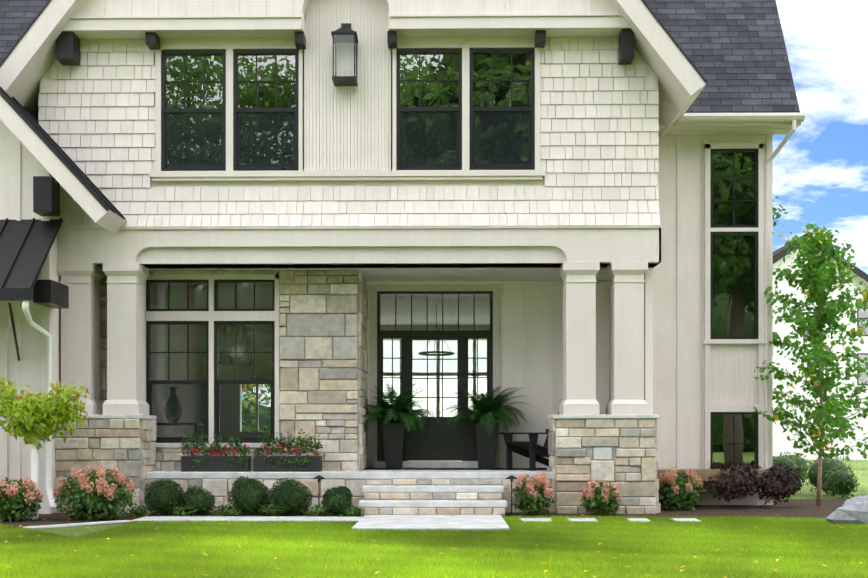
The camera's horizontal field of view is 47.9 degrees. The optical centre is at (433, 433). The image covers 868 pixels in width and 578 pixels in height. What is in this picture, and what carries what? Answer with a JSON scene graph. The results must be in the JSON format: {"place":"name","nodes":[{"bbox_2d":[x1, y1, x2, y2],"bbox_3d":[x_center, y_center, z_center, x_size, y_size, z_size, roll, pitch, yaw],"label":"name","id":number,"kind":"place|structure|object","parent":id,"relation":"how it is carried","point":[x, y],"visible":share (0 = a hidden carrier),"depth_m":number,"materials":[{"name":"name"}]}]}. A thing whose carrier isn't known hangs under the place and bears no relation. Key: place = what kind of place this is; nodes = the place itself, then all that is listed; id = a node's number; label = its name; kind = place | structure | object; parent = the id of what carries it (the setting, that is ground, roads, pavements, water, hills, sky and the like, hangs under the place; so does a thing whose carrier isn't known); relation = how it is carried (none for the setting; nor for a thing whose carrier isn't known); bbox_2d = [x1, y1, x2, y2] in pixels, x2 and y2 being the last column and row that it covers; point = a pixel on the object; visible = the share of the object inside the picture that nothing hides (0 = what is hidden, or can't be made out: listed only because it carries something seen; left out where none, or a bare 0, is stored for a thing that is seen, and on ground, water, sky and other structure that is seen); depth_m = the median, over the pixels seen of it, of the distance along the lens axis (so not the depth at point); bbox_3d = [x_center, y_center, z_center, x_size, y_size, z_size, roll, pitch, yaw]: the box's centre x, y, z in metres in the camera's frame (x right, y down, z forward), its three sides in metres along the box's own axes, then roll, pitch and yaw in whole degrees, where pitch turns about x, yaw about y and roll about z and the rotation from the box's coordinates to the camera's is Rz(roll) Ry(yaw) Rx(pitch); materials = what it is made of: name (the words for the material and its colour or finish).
{"place":"outdoors","nodes":[
{"label":"outdoors","id":0,"kind":"place"},
{"bbox_2d":[242,402,270,431],"bbox_3d":[-0.757,0.337,37.409,18.470,4.033,3.573,0,0,1],"label":"bush","id":1,"kind":"object","parent":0,"point":[253,417],"depth_m":36.20,"materials":[{"name":"green plant"}]},
{"bbox_2d":[54,53,754,514],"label":"house","id":2,"kind":"structure","parent":0,"point":[312,334],"depth_m":14.77,"materials":[{"name":"beige stone"}]},
{"bbox_2d":[72,415,658,506],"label":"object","id":3,"kind":"object","parent":2,"relation":"attached to","point":[602,453],"visible":0.71,"depth_m":14.65,"materials":[{"name":"grey stone"}]},
{"bbox_2d":[2,460,867,577],"bbox_3d":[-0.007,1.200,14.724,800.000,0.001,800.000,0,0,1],"label":"lawn ground","id":4,"kind":"structure","parent":0,"point":[860,470],"depth_m":18.95,"materials":[{"name":"green plant"}]},
{"bbox_2d":[0,377,88,519],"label":"ornamental tree","id":5,"kind":"object","parent":4,"relation":"on","point":[42,423],"depth_m":13.30,"materials":[{"name":"green plant"}]},
{"bbox_2d":[0,380,90,419],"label":"tree leaves","id":6,"kind":"object","parent":5,"relation":"attached to","point":[40,393],"visible":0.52,"depth_m":13.34,"materials":[{"name":"green plant"}]},
{"bbox_2d":[242,384,270,409],"bbox_3d":[-7.095,-3.143,29.697,6.964,8.703,7.137,0,0,1],"label":"tree","id":7,"kind":"object","parent":4,"relation":"on","point":[262,392],"depth_m":29.62,"materials":[{"name":"yellow plant"}]},
{"bbox_2d":[242,384,270,404],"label":"tree","id":8,"kind":"object","parent":4,"relation":"on","point":[254,392],"depth_m":41.61,"materials":[{"name":"green plant"}]},
{"bbox_2d":[242,392,270,431],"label":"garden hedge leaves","id":9,"kind":"object","parent":4,"relation":"on","point":[247,394],"depth_m":36.04,"materials":[{"name":"green plant"}]},
{"bbox_2d":[0,0,772,513],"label":"house walls","id":10,"kind":"structure","parent":4,"relation":"on","point":[346,126],"depth_m":16.14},
{"bbox_2d":[0,218,68,360],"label":"metal awning","id":11,"kind":"object","parent":10,"relation":"attached to","point":[26,245],"visible":0.96,"depth_m":13.85,"materials":[{"name":"black metal"}]},
{"bbox_2d":[22,300,56,511],"bbox_3d":[-5.581,-0.346,13.789,0.379,2.928,1.154,0,0,1],"label":"downspout","id":12,"kind":"object","parent":10,"relation":"attached to","point":[41,330],"visible":0.88,"depth_m":14.29,"materials":[{"name":"white metal"}]},
{"bbox_2d":[0,86,126,233],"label":"gable roof","id":13,"kind":"structure","parent":10,"relation":"on","point":[42,146],"depth_m":13.89,"materials":[{"name":"beige wood"}]},
{"bbox_2d":[181,456,250,471],"bbox_3d":[-3.347,0.463,15.016,1.024,0.235,0.240,0,0,1],"label":"planter box","id":14,"kind":"object","parent":10,"relation":"on","point":[212,464],"visible":0.98,"depth_m":14.90,"materials":[{"name":"plastic"}]},
{"bbox_2d":[190,443,317,456],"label":"planter flowers","id":15,"kind":"object","parent":14,"relation":"on","point":[244,446],"visible":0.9,"depth_m":14.94,"materials":[{"name":"red plant"}]},
{"bbox_2d":[180,428,322,468],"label":"planter greens","id":16,"kind":"object","parent":10,"relation":"on","point":[304,443],"visible":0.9,"depth_m":14.98,"materials":[{"name":"green plant"}]},
{"bbox_2d":[253,456,321,471],"bbox_3d":[-2.244,0.463,15.002,1.017,0.235,0.240,0,0,1],"label":"planter box","id":17,"kind":"object","parent":10,"relation":"on","point":[314,464],"visible":0.98,"depth_m":14.88,"materials":[{"name":"plastic"}]},
{"bbox_2d":[157,304,454,436],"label":"interior props","id":18,"kind":"object","parent":10,"relation":"on","point":[172,398],"depth_m":17.02,"materials":[{"name":"black"}]},
{"bbox_2d":[331,23,358,85],"bbox_3d":[-1.324,-5.701,14.531,0.373,0.953,0.378,0,0,1],"label":"lantern","id":19,"kind":"object","parent":10,"relation":"attached to","point":[345,33],"visible":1,"depth_m":14.45,"materials":[{"name":"black metal"}]},
{"bbox_2d":[38,37,659,226],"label":"house shingles","id":20,"kind":"object","parent":10,"relation":"attached to","point":[96,115],"visible":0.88,"depth_m":14.69,"materials":[{"name":"beige wood"}]},
{"bbox_2d":[56,270,654,515],"bbox_3d":[-1.180,-0.783,15.254,8.968,3.966,2.569,0,0,1],"label":"house mortar","id":21,"kind":"object","parent":10,"relation":"attached to","point":[589,451],"visible":0.17,"depth_m":14.55,"materials":[{"name":"grey concrete"}]},
{"bbox_2d":[381,423,405,468],"bbox_3d":[-0.663,0.201,16.182,0.396,0.759,0.396,0,0,1],"label":"tall planter","id":22,"kind":"object","parent":10,"relation":"on","point":[393,436],"visible":0.85,"depth_m":16.02,"materials":[{"name":"plastic"}]},
{"bbox_2d":[33,28,757,468],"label":"window frames","id":23,"kind":"structure","parent":10,"relation":"in","point":[45,194],"depth_m":14.73,"materials":[{"name":"black metal"}]},
{"bbox_2d":[149,283,489,436],"bbox_3d":[-1.774,-1.144,15.984,5.526,2.488,0.603,0,0,-17],"label":"window glass","id":24,"kind":"object","parent":23,"relation":"in","point":[227,395],"visible":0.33,"depth_m":15.45,"materials":[{"name":"clear glass"}]},
{"bbox_2d":[149,112,524,439],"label":"house screens","id":25,"kind":"object","parent":23,"relation":"in","point":[284,166],"visible":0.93,"depth_m":14.75,"materials":[{"name":"black metal"}]},
{"bbox_2d":[0,0,799,137],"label":"house roof","id":26,"kind":"structure","parent":10,"relation":"on","point":[714,56],"depth_m":15.87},
{"bbox_2d":[0,13,804,500],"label":"house trim","id":27,"kind":"structure","parent":10,"relation":"attached to","point":[124,255],"depth_m":14.69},
{"bbox_2d":[404,468,462,468],"bbox_3d":[-0.006,0.574,16.089,0.969,0.012,0.370,0,0,1],"label":"door mat","id":28,"kind":"object","parent":10,"relation":"on","point":[433,468],"depth_m":15.93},
{"bbox_2d":[383,340,486,416],"bbox_3d":[0.096,-0.830,22.883,3.400,2.740,0.001,0,0,1],"label":"door glass","id":29,"kind":"object","parent":10,"relation":"attached to","point":[447,367],"depth_m":22.88,"materials":[{"name":"clear glass"}]},
{"bbox_2d":[377,291,496,460],"bbox_3d":[0.053,-0.971,16.521,2.033,2.873,0.205,0,0,1],"label":"house door","id":30,"kind":"structure","parent":10,"relation":"in","point":[440,440],"depth_m":16.51,"materials":[{"name":"black wood"}]},
{"bbox_2d":[474,423,498,468],"bbox_3d":[0.865,0.201,16.163,0.396,0.759,0.396,0,0,1],"label":"tall planter","id":31,"kind":"object","parent":10,"relation":"on","point":[486,447],"visible":0.98,"depth_m":16.00,"materials":[{"name":"ceramic"}]},
{"bbox_2d":[363,383,532,435],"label":"fern plants","id":32,"kind":"object","parent":31,"relation":"in","point":[488,409],"visible":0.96,"depth_m":15.94,"materials":[{"name":"green plant"}]},
{"bbox_2d":[499,412,558,470],"bbox_3d":[1.738,0.077,15.717,1.086,1.007,0.874,0,0,-31],"label":"adirondack chair","id":33,"kind":"object","parent":10,"relation":"on","point":[533,451],"visible":0.54,"depth_m":15.72,"materials":[{"name":"black wood"}]},
{"bbox_3d":[4.952,0.698,16.001,0.890,0.180,0.240,0,0,1],"label":"window box planter","id":34,"kind":"object","parent":10,"relation":"on","visible":0},
{"bbox_2d":[710,461,759,468],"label":"leaves","id":35,"kind":"object","parent":34,"relation":"in","point":[726,466],"visible":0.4,"depth_m":15.99,"materials":[{"name":"plant"}]},
{"bbox_2d":[0,499,846,530],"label":"garden paths","id":36,"kind":"structure","parent":4,"relation":"on","point":[803,508],"depth_m":13.57,"materials":[{"name":"concrete"}]},
{"bbox_2d":[124,503,365,516],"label":"perennial plants","id":37,"kind":"object","parent":36,"relation":"on","point":[182,511],"visible":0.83,"depth_m":13.91,"materials":[{"name":"green plant"}]},
{"bbox_2d":[313,475,324,506],"bbox_3d":[-1.649,0.894,13.994,0.170,0.612,0.170,0,0,1],"label":"path light","id":38,"kind":"object","parent":36,"relation":"on","point":[318,477],"visible":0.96,"depth_m":13.99,"materials":[{"name":"grey metal"}]},
{"bbox_2d":[506,475,517,515],"bbox_3d":[1.110,0.894,13.960,0.170,0.612,0.170,0,0,1],"label":"path light","id":39,"kind":"object","parent":36,"relation":"on","point":[511,477],"visible":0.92,"depth_m":13.95,"materials":[{"name":"grey metal"}]},
{"bbox_2d":[0,515,867,577],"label":"lawn grass","id":40,"kind":"structure","parent":4,"relation":"on","point":[572,552],"depth_m":9.82,"materials":[{"name":"green plant"}]},
{"bbox_2d":[5,467,867,577],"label":"fallen leaves","id":41,"kind":"object","parent":4,"relation":"on","point":[774,569],"visible":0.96,"depth_m":10.02,"materials":[{"name":"yellow plant"}]},
{"bbox_2d":[773,196,787,233],"bbox_3d":[9.715,-4.528,37.305,8.850,11.467,8.061,0,0,1],"label":"tree","id":42,"kind":"object","parent":4,"relation":"on","point":[778,215],"depth_m":38.75,"materials":[{"name":"green plant"}]},
{"bbox_2d":[747,223,867,505],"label":"birch tree","id":43,"kind":"object","parent":4,"relation":"on","point":[809,275],"depth_m":15.89,"materials":[{"name":"green plant"}]},
{"bbox_2d":[773,228,867,450],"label":"tree leaves","id":44,"kind":"object","parent":43,"relation":"attached to","point":[852,330],"visible":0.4,"depth_m":15.88,"materials":[{"name":"green plant"}]},
{"bbox_2d":[773,451,859,498],"bbox_3d":[7.609,0.781,20.413,3.259,0.914,7.558,0,0,1],"label":"border shrub","id":45,"kind":"object","parent":4,"relation":"on","point":[804,477],"visible":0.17,"depth_m":18.66,"materials":[{"name":"green plant"}]},
{"bbox_2d":[773,234,867,459],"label":"neighbour house","id":46,"kind":"structure","parent":4,"relation":"on","point":[782,443],"depth_m":44.50,"materials":[{"name":"white"}]},
{"bbox_2d":[826,495,867,524],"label":"boulder","id":47,"kind":"object","parent":4,"relation":"on","point":[853,510],"visible":0.73,"depth_m":12.71,"materials":[{"name":"stone"}]},
{"bbox_2d":[242,0,867,406],"label":"sky","id":48,"kind":"structure","parent":0,"point":[820,175],"materials":[{"name":"blue"}]},
{"bbox_2d":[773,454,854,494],"bbox_3d":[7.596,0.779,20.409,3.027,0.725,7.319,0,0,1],"label":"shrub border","id":49,"kind":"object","parent":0,"point":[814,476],"visible":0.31,"depth_m":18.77,"materials":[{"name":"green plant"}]}
]}

